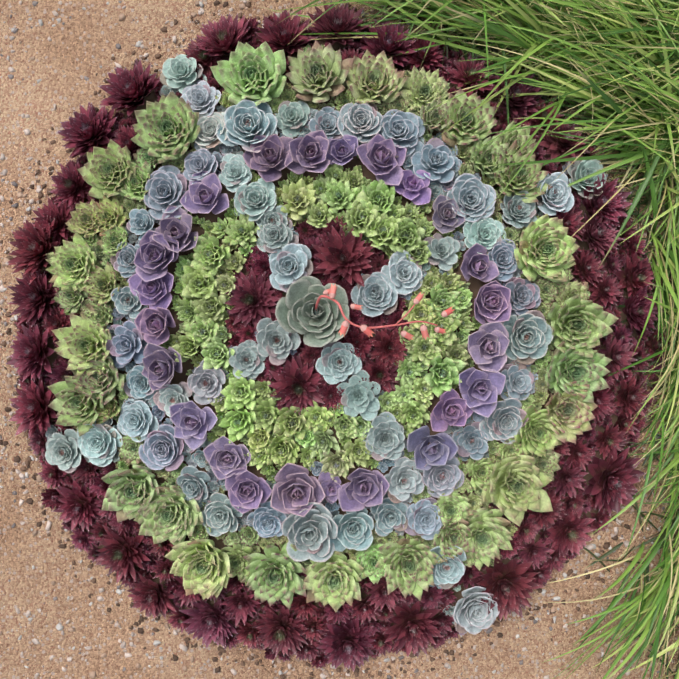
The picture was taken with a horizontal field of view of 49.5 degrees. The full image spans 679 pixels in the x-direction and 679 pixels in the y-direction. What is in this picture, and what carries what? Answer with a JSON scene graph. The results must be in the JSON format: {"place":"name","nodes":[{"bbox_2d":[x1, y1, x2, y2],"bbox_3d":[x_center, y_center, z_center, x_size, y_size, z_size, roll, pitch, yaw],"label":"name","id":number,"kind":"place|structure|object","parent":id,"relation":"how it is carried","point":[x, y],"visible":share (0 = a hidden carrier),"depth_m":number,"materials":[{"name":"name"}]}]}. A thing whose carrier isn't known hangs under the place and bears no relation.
{"place":"outdoors","nodes":[
{"label":"outdoors","id":0,"kind":"place"},
{"bbox_2d":[0,0,678,678],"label":"ground","id":1,"kind":"structure","parent":0,"point":[66,48],"depth_m":1.30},
{"bbox_2d":[0,0,678,678],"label":"ground pebbles","id":2,"kind":"object","parent":1,"relation":"on","point":[246,4],"visible":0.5,"depth_m":1.29,"materials":[{"name":"brown gravel"}]},
{"bbox_2d":[36,30,652,653],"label":"mound soil","id":3,"kind":"structure","parent":1,"relation":"on","point":[476,284],"depth_m":1.26,"materials":[{"name":"brown soil"}]},
{"bbox_2d":[275,276,349,346],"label":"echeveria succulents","id":4,"kind":"object","parent":3,"relation":"on","point":[295,311],"visible":0.94,"depth_m":1.18,"materials":[{"name":"plant"}]},
{"bbox_2d":[314,283,454,340],"bbox_3d":[0.068,-0.038,1.144,0.219,0.088,0.081,6,90,0],"label":"succulent flower stalk","id":5,"kind":"object","parent":4,"relation":"on","point":[365,329],"visible":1,"depth_m":1.12,"materials":[{"name":"pink plant"}]},
{"bbox_2d":[128,130,511,516],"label":"purple succulents","id":6,"kind":"object","parent":3,"relation":"on","point":[296,489],"visible":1,"depth_m":1.21,"materials":[{"name":"purple plant"}]},
{"bbox_2d":[158,154,481,482],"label":"green succulents","id":7,"kind":"object","parent":3,"relation":"on","point":[376,218],"visible":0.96,"depth_m":1.21,"materials":[{"name":"green plant"}]},
{"bbox_2d":[45,54,607,635],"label":"blue succulents","id":8,"kind":"object","parent":3,"relation":"on","point":[323,530],"visible":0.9,"depth_m":1.22,"materials":[{"name":"blue plant"}]},
{"bbox_2d":[45,40,618,611],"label":"green succulents","id":9,"kind":"object","parent":3,"relation":"on","point":[513,478],"visible":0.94,"depth_m":1.23,"materials":[{"name":"green plant"}]},
{"bbox_2d":[6,0,669,671],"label":"dark red succulents","id":10,"kind":"object","parent":3,"relation":"on","point":[300,382],"visible":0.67,"depth_m":1.26,"materials":[{"name":"red plant"}]},
{"bbox_2d":[237,0,678,678],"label":"grass","id":11,"kind":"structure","parent":0,"point":[619,58],"depth_m":1.23,"materials":[{"name":"green plant"}]}
]}

